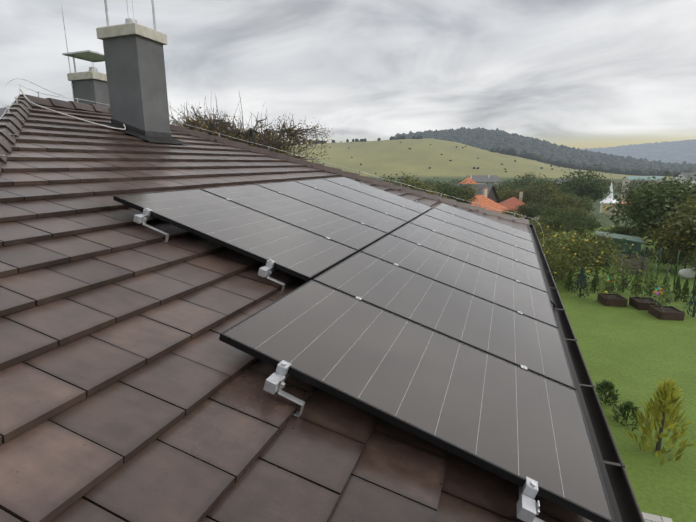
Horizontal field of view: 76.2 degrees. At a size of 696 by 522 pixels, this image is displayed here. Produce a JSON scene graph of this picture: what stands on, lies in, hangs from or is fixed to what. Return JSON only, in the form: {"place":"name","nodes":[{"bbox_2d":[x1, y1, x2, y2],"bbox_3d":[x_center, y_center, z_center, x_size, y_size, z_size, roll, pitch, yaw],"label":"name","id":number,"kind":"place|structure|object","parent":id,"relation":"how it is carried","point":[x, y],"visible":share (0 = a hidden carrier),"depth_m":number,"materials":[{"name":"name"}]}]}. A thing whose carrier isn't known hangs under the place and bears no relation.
{"place":"outdoors","nodes":[
{"label":"outdoors","id":0,"kind":"place"},
{"bbox_2d":[0,0,695,148],"label":"sky","id":1,"kind":"structure","parent":0,"point":[581,74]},
{"bbox_2d":[281,138,695,521],"bbox_3d":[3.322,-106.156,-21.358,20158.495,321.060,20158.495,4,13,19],"label":"terrain","id":2,"kind":"structure","parent":0,"point":[631,353],"depth_m":13.34,"materials":[{"name":"green plant"}]},
{"bbox_2d":[169,91,299,156],"bbox_3d":[-6.508,-3.500,21.045,7.474,8.860,7.191,-9,15,-34],"label":"tree","id":3,"kind":"object","parent":2,"relation":"on","point":[210,125],"visible":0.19,"depth_m":19.12,"materials":[{"name":"brown plant"}]},
{"bbox_2d":[168,96,342,163],"bbox_3d":[-5.412,-3.948,22.906,8.290,9.250,7.977,6,14,25],"label":"tree","id":4,"kind":"object","parent":2,"relation":"on","point":[295,137],"visible":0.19,"depth_m":22.31,"materials":[{"name":"brown plant"}]},
{"bbox_2d":[375,173,428,189],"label":"tree","id":5,"kind":"object","parent":2,"relation":"on","point":[407,182],"visible":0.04,"depth_m":59.73,"materials":[{"name":"green plant"}]},
{"bbox_2d":[397,176,446,197],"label":"tree","id":6,"kind":"object","parent":2,"relation":"on","point":[425,187],"visible":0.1,"depth_m":56.71,"materials":[{"name":"green plant"}]},
{"bbox_2d":[424,177,467,202],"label":"tree","id":7,"kind":"object","parent":2,"relation":"on","point":[448,192],"visible":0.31,"depth_m":66.78,"materials":[{"name":"green plant"}]},
{"bbox_2d":[432,177,479,194],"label":"tree","id":8,"kind":"object","parent":2,"relation":"on","point":[450,186],"visible":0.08,"depth_m":77.08,"materials":[{"name":"green plant"}]},
{"bbox_2d":[445,177,466,183],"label":"tree","id":9,"kind":"object","parent":2,"relation":"on","point":[456,181],"visible":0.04,"depth_m":247.63,"materials":[{"name":"green plant"}]},
{"bbox_2d":[448,180,480,204],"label":"tree","id":10,"kind":"object","parent":2,"relation":"on","point":[470,194],"visible":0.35,"depth_m":67.97,"materials":[{"name":"green plant"}]},
{"bbox_2d":[459,174,477,183],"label":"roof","id":11,"kind":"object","parent":2,"relation":"on","point":[469,180],"visible":0.25,"depth_m":164.97,"materials":[{"name":"orange tile"}]},
{"bbox_2d":[451,183,498,201],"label":"house","id":12,"kind":"structure","parent":2,"relation":"on","point":[492,193],"depth_m":93.20,"materials":[{"name":"grey wood"}]},
{"bbox_2d":[466,173,500,184],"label":"roof","id":13,"kind":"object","parent":2,"relation":"on","point":[485,179],"visible":0.33,"depth_m":169.11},
{"bbox_2d":[468,188,513,212],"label":"house","id":14,"kind":"structure","parent":2,"relation":"on","point":[483,199],"depth_m":67.23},
{"bbox_2d":[292,127,695,176],"bbox_3d":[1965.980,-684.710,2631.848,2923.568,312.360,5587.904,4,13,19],"label":"forested hills","id":15,"kind":"structure","parent":2,"relation":"on","point":[497,140],"depth_m":1201.09,"materials":[{"name":"green plant"}]},
{"bbox_2d":[481,178,520,201],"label":"tree","id":16,"kind":"object","parent":2,"relation":"on","point":[498,186],"visible":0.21,"depth_m":103.40,"materials":[{"name":"green plant"}]},
{"bbox_2d":[498,207,521,217],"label":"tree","id":17,"kind":"object","parent":2,"relation":"on","point":[512,213],"visible":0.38,"depth_m":55.90,"materials":[{"name":"green plant"}]},
{"bbox_2d":[496,183,535,202],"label":"tree","id":18,"kind":"object","parent":2,"relation":"on","point":[507,195],"visible":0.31,"depth_m":96.64,"materials":[{"name":"green plant"}]},
{"bbox_2d":[498,191,540,219],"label":"house","id":19,"kind":"structure","parent":2,"relation":"on","point":[512,202],"depth_m":84.18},
{"bbox_2d":[507,172,554,196],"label":"tree","id":20,"kind":"object","parent":2,"relation":"on","point":[528,180],"visible":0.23,"depth_m":126.77,"materials":[{"name":"green plant"}]},
{"bbox_2d":[513,201,549,219],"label":"tree","id":21,"kind":"object","parent":2,"relation":"on","point":[523,210],"visible":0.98,"depth_m":64.07,"materials":[{"name":"green plant"}]},
{"bbox_2d":[505,180,564,205],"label":"tree","id":22,"kind":"object","parent":2,"relation":"on","point":[531,196],"visible":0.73,"depth_m":85.41,"materials":[{"name":"green plant"}]},
{"bbox_2d":[529,219,553,241],"bbox_3d":[14.164,-2.083,33.487,3.016,2.340,3.652,0,12,3],"label":"bush","id":23,"kind":"object","parent":2,"relation":"on","point":[538,229],"visible":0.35,"depth_m":32.86,"materials":[{"name":"green plant"}]},
{"bbox_2d":[527,177,579,196],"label":"tree","id":24,"kind":"object","parent":2,"relation":"on","point":[565,187],"visible":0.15,"depth_m":103.75,"materials":[{"name":"green plant"}]},
{"bbox_2d":[529,213,580,233],"bbox_3d":[16.810,-2.761,36.866,4.051,2.785,4.046,2,12,8],"label":"tree","id":25,"kind":"object","parent":2,"relation":"on","point":[550,222],"visible":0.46,"depth_m":36.06,"materials":[{"name":"green plant"}]},
{"bbox_2d":[532,192,588,213],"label":"tree","id":26,"kind":"object","parent":2,"relation":"on","point":[555,201],"visible":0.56,"depth_m":66.43,"materials":[{"name":"green plant"}]},
{"bbox_2d":[555,178,571,184],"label":"house","id":27,"kind":"structure","parent":2,"relation":"on","point":[559,180],"depth_m":176.79,"materials":[{"name":"grey"}]},
{"bbox_2d":[540,237,593,288],"bbox_3d":[8.070,0.222,18.200,3.827,2.173,3.599,-3,13,-10],"label":"bush","id":28,"kind":"object","parent":2,"relation":"on","point":[558,269],"visible":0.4,"depth_m":17.59,"materials":[{"name":"green plant"}]},
{"bbox_2d":[564,269,573,290],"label":"thuja","id":29,"kind":"object","parent":2,"relation":"on","point":[570,283],"visible":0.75,"depth_m":17.67,"materials":[{"name":"green plant"}]},
{"bbox_2d":[551,207,588,237],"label":"tree","id":30,"kind":"object","parent":2,"relation":"on","point":[568,214],"visible":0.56,"depth_m":41.01,"materials":[{"name":"green plant"}]},
{"bbox_2d":[558,203,592,217],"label":"tree","id":31,"kind":"object","parent":2,"relation":"on","point":[580,211],"visible":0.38,"depth_m":61.87,"materials":[{"name":"green plant"}]},
{"bbox_2d":[556,190,594,202],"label":"tree","id":32,"kind":"object","parent":2,"relation":"on","point":[565,193],"visible":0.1,"depth_m":88.34,"materials":[{"name":"green plant"}]},
{"bbox_2d":[570,267,588,297],"bbox_3d":[8.736,0.805,16.562,0.688,1.172,0.681,-4,13,-18],"label":"conifer","id":33,"kind":"object","parent":2,"relation":"on","point":[581,280],"visible":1,"depth_m":16.55,"materials":[{"name":"green plant"}]},
{"bbox_2d":[565,194,596,212],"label":"tree","id":34,"kind":"object","parent":2,"relation":"on","point":[589,206],"visible":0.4,"depth_m":69.61,"materials":[{"name":"green plant"}]},
{"bbox_2d":[565,217,598,239],"bbox_3d":[20.218,-2.785,39.395,2.949,2.294,3.158,-6,14,-25],"label":"tree","id":35,"kind":"object","parent":2,"relation":"on","point":[580,224],"visible":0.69,"depth_m":38.89,"materials":[{"name":"green plant"}]},
{"bbox_2d":[556,169,615,201],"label":"tree","id":36,"kind":"object","parent":2,"relation":"on","point":[593,190],"visible":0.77,"depth_m":103.15,"materials":[{"name":"green plant"}]},
{"bbox_2d":[538,221,643,285],"bbox_3d":[9.783,-0.293,20.009,5.872,2.889,6.244,-1,12,-3],"label":"quince","id":37,"kind":"object","parent":2,"relation":"on","point":[578,249],"visible":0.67,"depth_m":19.13,"materials":[{"name":"green plant"}]},
{"bbox_2d":[538,223,652,293],"bbox_3d":[8.860,-0.342,17.821,5.633,2.104,7.262,4,13,19],"label":"fruit tree","id":38,"kind":"object","parent":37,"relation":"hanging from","point":[585,240],"visible":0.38,"depth_m":17.84,"materials":[{"name":"plant"}]},
{"bbox_2d":[576,212,608,230],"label":"tree","id":39,"kind":"object","parent":2,"relation":"on","point":[593,224],"visible":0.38,"depth_m":43.56,"materials":[{"name":"green plant"}]},
{"bbox_2d":[589,270,600,292],"bbox_3d":[9.772,0.798,17.523,0.384,0.958,0.375,-4,13,-17],"label":"thuja","id":40,"kind":"object","parent":2,"relation":"on","point":[593,284],"visible":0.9,"depth_m":17.48,"materials":[{"name":"green plant"}]},
{"bbox_2d":[582,230,619,257],"bbox_3d":[13.813,-0.697,24.588,2.794,2.238,2.308,-11,16,-41],"label":"bush","id":41,"kind":"object","parent":2,"relation":"on","point":[596,235],"visible":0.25,"depth_m":24.24,"materials":[{"name":"green plant"}]},
{"bbox_2d":[595,378,620,407],"bbox_3d":[5.415,2.746,9.282,0.677,0.529,0.784,-1,12,-5],"label":"shrub","id":42,"kind":"object","parent":2,"relation":"on","point":[604,387],"visible":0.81,"depth_m":9.28,"materials":[{"name":"green plant"}]},
{"bbox_2d":[600,178,616,186],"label":"tree","id":43,"kind":"object","parent":2,"relation":"on","point":[610,182],"visible":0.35,"depth_m":276.45,"materials":[{"name":"green plant"}]},
{"bbox_2d":[600,183,617,212],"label":"church","id":44,"kind":"structure","parent":2,"relation":"on","point":[607,201],"depth_m":148.95,"materials":[{"name":"white paint"}]},
{"bbox_2d":[595,272,624,295],"bbox_3d":[9.191,0.898,15.682,0.921,1.278,1.039,-4,13,-15],"label":"tomato","id":45,"kind":"object","parent":2,"relation":"on","point":[606,286],"visible":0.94,"depth_m":15.65,"materials":[{"name":"green plant"}]},
{"bbox_2d":[605,198,626,214],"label":"house","id":46,"kind":"structure","parent":2,"relation":"on","point":[608,212],"depth_m":126.17,"materials":[{"name":"beige paint"}]},
{"bbox_2d":[595,255,638,294],"bbox_3d":[9.582,0.658,15.855,1.321,1.833,1.490,7,15,32],"label":"bush","id":47,"kind":"object","parent":2,"relation":"on","point":[620,275],"visible":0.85,"depth_m":15.75,"materials":[{"name":"green plant"}]},
{"bbox_2d":[595,231,644,266],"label":"shed","id":48,"kind":"structure","parent":2,"relation":"on","point":[637,241],"depth_m":24.25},
{"bbox_2d":[601,224,638,235],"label":"bush","id":49,"kind":"object","parent":2,"relation":"on","point":[616,230],"visible":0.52,"depth_m":34.10,"materials":[{"name":"green plant"}]},
{"bbox_2d":[618,269,628,291],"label":"thuja","id":50,"kind":"object","parent":2,"relation":"on","point":[622,289],"visible":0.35,"depth_m":17.77,"materials":[{"name":"green plant"}]},
{"bbox_2d":[609,400,638,430],"bbox_3d":[5.368,2.924,8.577,0.706,0.478,0.609,-10,15,-37],"label":"shrub","id":51,"kind":"object","parent":2,"relation":"on","point":[628,405],"visible":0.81,"depth_m":8.54,"materials":[{"name":"green plant"}]},
{"bbox_2d":[609,253,648,275],"bbox_3d":[14.432,0.171,22.868,1.270,0.900,1.270,2,13,9],"label":"compost","id":52,"kind":"object","parent":2,"relation":"on","point":[640,259],"visible":0.5,"depth_m":22.29,"materials":[{"name":"brown wood"}]},
{"bbox_2d":[630,271,640,294],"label":"thuja","id":53,"kind":"object","parent":2,"relation":"on","point":[637,273],"visible":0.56,"depth_m":17.34,"materials":[{"name":"green plant"}]},
{"bbox_2d":[607,276,664,303],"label":"pinwheels","id":54,"kind":"object","parent":2,"relation":"on","point":[656,292],"visible":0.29,"depth_m":14.78,"materials":[{"name":"multicoloured plastic"}]},
{"bbox_2d":[614,177,661,196],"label":"tree","id":55,"kind":"object","parent":2,"relation":"on","point":[629,185],"visible":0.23,"depth_m":205.90,"materials":[{"name":"green plant"}]},
{"bbox_2d":[627,224,649,238],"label":"bush","id":56,"kind":"object","parent":2,"relation":"on","point":[637,234],"visible":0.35,"depth_m":40.05,"materials":[{"name":"green plant"}]},
{"bbox_2d":[597,293,684,320],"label":"raised garden beds","id":57,"kind":"object","parent":2,"relation":"on","point":[667,312],"visible":0.96,"depth_m":15.19,"materials":[{"name":"brown wood"}]},
{"bbox_2d":[607,249,671,308],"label":"stakes","id":58,"kind":"object","parent":57,"relation":"on","point":[644,276],"visible":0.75,"depth_m":15.24,"materials":[{"name":"grey"}]},
{"bbox_2d":[620,176,666,198],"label":"building","id":59,"kind":"structure","parent":2,"relation":"on","point":[628,179],"depth_m":212.11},
{"bbox_2d":[620,266,667,301],"bbox_3d":[10.190,0.901,15.188,1.284,1.580,1.139,-5,13,-22],"label":"bush","id":60,"kind":"object","parent":2,"relation":"on","point":[641,285],"visible":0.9,"depth_m":15.20,"materials":[{"name":"green plant"}]},
{"bbox_2d":[603,171,695,245],"bbox_3d":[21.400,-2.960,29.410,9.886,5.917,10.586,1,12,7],"label":"tree","id":61,"kind":"object","parent":2,"relation":"on","point":[666,195],"visible":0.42,"depth_m":28.24,"materials":[{"name":"green plant"}]},
{"bbox_2d":[646,277,654,295],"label":"thuja","id":62,"kind":"object","parent":2,"relation":"on","point":[650,287],"visible":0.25,"depth_m":17.31,"materials":[{"name":"green plant"}]},
{"bbox_2d":[609,240,695,288],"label":"fence","id":63,"kind":"object","parent":2,"relation":"on","point":[660,253],"visible":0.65,"depth_m":20.72,"materials":[{"name":"green"}]},
{"bbox_2d":[631,259,676,298],"bbox_3d":[10.595,0.804,15.487,1.351,1.662,1.198,5,13,22],"label":"bush","id":64,"kind":"object","parent":2,"relation":"on","point":[648,271],"visible":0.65,"depth_m":15.35,"materials":[{"name":"green plant"}]},
{"bbox_2d":[620,175,694,249],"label":"tree","id":65,"kind":"object","parent":2,"relation":"on","point":[661,183],"depth_m":33.91,"materials":[{"name":"green plant"}]},
{"bbox_2d":[624,378,695,465],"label":"shrub","id":66,"kind":"object","parent":2,"relation":"on","point":[661,409],"visible":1,"depth_m":7.48,"materials":[{"name":"yellow plant"}]},
{"bbox_2d":[631,194,695,258],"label":"tree","id":67,"kind":"object","parent":2,"relation":"on","point":[678,222],"visible":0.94,"depth_m":22.98,"materials":[{"name":"green plant"}]},
{"bbox_2d":[648,283,678,308],"bbox_3d":[10.129,1.203,14.329,0.895,1.242,1.010,4,13,20],"label":"tomato","id":68,"kind":"object","parent":2,"relation":"on","point":[666,295],"visible":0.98,"depth_m":14.27,"materials":[{"name":"green plant"}]},
{"bbox_2d":[633,211,695,268],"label":"tree","id":69,"kind":"object","parent":2,"relation":"on","point":[662,239],"visible":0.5,"depth_m":24.01,"materials":[{"name":"green plant"}]},
{"bbox_2d":[661,274,669,297],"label":"thuja","id":70,"kind":"object","parent":2,"relation":"on","point":[666,277],"visible":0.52,"depth_m":17.04,"materials":[{"name":"green plant"}]},
{"bbox_2d":[649,243,695,271],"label":"bush","id":71,"kind":"object","parent":2,"relation":"on","point":[670,252],"visible":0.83,"depth_m":23.51,"materials":[{"name":"green plant"}]},
{"bbox_2d":[669,277,681,300],"bbox_3d":[12.272,1.042,16.539,0.397,0.958,0.388,-8,14,-31],"label":"thuja","id":72,"kind":"object","parent":2,"relation":"on","point":[677,286],"visible":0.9,"depth_m":16.48,"materials":[{"name":"green plant"}]},
{"bbox_2d":[673,173,695,187],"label":"house","id":73,"kind":"structure","parent":2,"relation":"on","point":[685,175],"depth_m":185.27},
{"bbox_2d":[679,279,689,301],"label":"thuja","id":74,"kind":"object","parent":2,"relation":"on","point":[685,290],"visible":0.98,"depth_m":16.38,"materials":[{"name":"green plant"}]},
{"bbox_2d":[678,267,695,278],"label":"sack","id":75,"kind":"object","parent":2,"relation":"on","point":[686,273],"visible":0.83,"depth_m":21.74,"materials":[{"name":"white"}]},
{"bbox_2d":[681,285,695,316],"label":"conifer shrub","id":76,"kind":"object","parent":2,"relation":"on","point":[691,302],"visible":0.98,"depth_m":14.36,"materials":[{"name":"green plant"}]},
{"bbox_2d":[682,247,695,271],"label":"shrub","id":77,"kind":"object","parent":2,"relation":"on","point":[693,258],"visible":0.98,"depth_m":21.45,"materials":[{"name":"green plant"}]},
{"bbox_2d":[640,249,652,257],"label":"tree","id":78,"kind":"object","parent":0,"point":[647,253],"visible":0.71,"depth_m":27.63,"materials":[{"name":"green plant"}]},
{"bbox_2d":[642,512,672,521],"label":"paving","id":79,"kind":"structure","parent":0,"point":[647,517],"depth_m":6.29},
{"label":"house walls","id":80,"kind":"object","parent":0,"visible":0},
{"bbox_3d":[-5.073,-0.017,7.404,15.360,0.060,13.070,4,13,19],"label":"soffit","id":81,"kind":"object","parent":80,"relation":"on","visible":0},
{"bbox_2d":[0,106,324,171],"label":"conductor wire","id":82,"kind":"object","parent":81,"relation":"on","point":[2,110],"depth_m":6.55,"materials":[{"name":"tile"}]},
{"bbox_2d":[61,4,109,113],"bbox_3d":[-5.817,-3.896,10.243,0.814,3.550,0.814,4,13,19],"label":"chimney","id":83,"kind":"object","parent":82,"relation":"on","point":[91,84],"visible":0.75,"depth_m":9.94,"materials":[{"name":"paint"}]},
{"bbox_2d":[527,224,644,521],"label":"gutter","id":84,"kind":"object","parent":81,"relation":"on","point":[624,504],"visible":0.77,"depth_m":2.65,"materials":[{"name":"black metal"}]},
{"label":"underlay","id":85,"kind":"object","parent":84,"relation":"on","visible":0},
{"bbox_2d":[96,0,170,132],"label":"chimney","id":86,"kind":"object","parent":85,"relation":"on","point":[135,69],"visible":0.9,"depth_m":6.86,"materials":[{"name":"paint"}]},
{"bbox_2d":[20,89,125,129],"bbox_3d":[-4.234,-2.320,6.784,1.539,0.609,0.222,-1,12,-3],"label":"braided cable","id":87,"kind":"object","parent":86,"relation":"attached to","point":[73,116],"visible":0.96,"depth_m":6.75,"materials":[{"name":"metal"}]},
{"bbox_2d":[111,118,171,137],"bbox_3d":[-3.359,-2.160,7.238,0.664,0.311,0.579,4,13,19],"label":"flashing","id":88,"kind":"object","parent":86,"relation":"attached to","point":[142,131],"visible":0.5,"depth_m":7.01,"materials":[{"name":"grey metal"}]},
{"bbox_2d":[0,79,543,238],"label":"lightning wire","id":89,"kind":"object","parent":85,"relation":"on","point":[8,107],"visible":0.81,"depth_m":8.81,"materials":[{"name":"grey metal"}]},
{"bbox_2d":[0,105,591,521],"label":"roof tiles","id":90,"kind":"object","parent":85,"relation":"on","point":[131,386],"visible":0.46,"depth_m":1.90,"materials":[{"name":"brown tile"}]},
{"bbox_2d":[0,94,33,171],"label":"hip","id":91,"kind":"object","parent":90,"relation":"on","point":[11,124],"visible":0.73,"depth_m":5.03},
{"bbox_2d":[24,94,108,112],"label":"ridge","id":92,"kind":"structure","parent":90,"relation":"on","point":[51,102],"depth_m":7.54,"materials":[{"name":"tile"}]},
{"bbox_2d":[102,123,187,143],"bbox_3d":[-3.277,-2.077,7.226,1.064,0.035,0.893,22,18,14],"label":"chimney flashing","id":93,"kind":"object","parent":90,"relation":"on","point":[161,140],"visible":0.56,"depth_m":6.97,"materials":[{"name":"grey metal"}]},
{"bbox_2d":[108,108,528,224],"bbox_3d":[-0.082,-1.883,9.608,9.151,2.525,0.270,-3,13,-13],"label":"hip","id":94,"kind":"object","parent":90,"relation":"on","point":[176,128],"visible":0.77,"depth_m":9.49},
{"bbox_2d":[133,181,544,521],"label":"solar panel mounts","id":95,"kind":"object","parent":90,"relation":"on","point":[528,509],"visible":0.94,"depth_m":1.92,"materials":[{"name":"metal"}]},
{"bbox_2d":[113,177,614,521],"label":"solar panels","id":96,"kind":"object","parent":95,"relation":"attached to","point":[436,338],"visible":1,"depth_m":2.90,"materials":[{"name":"black"}]}
]}

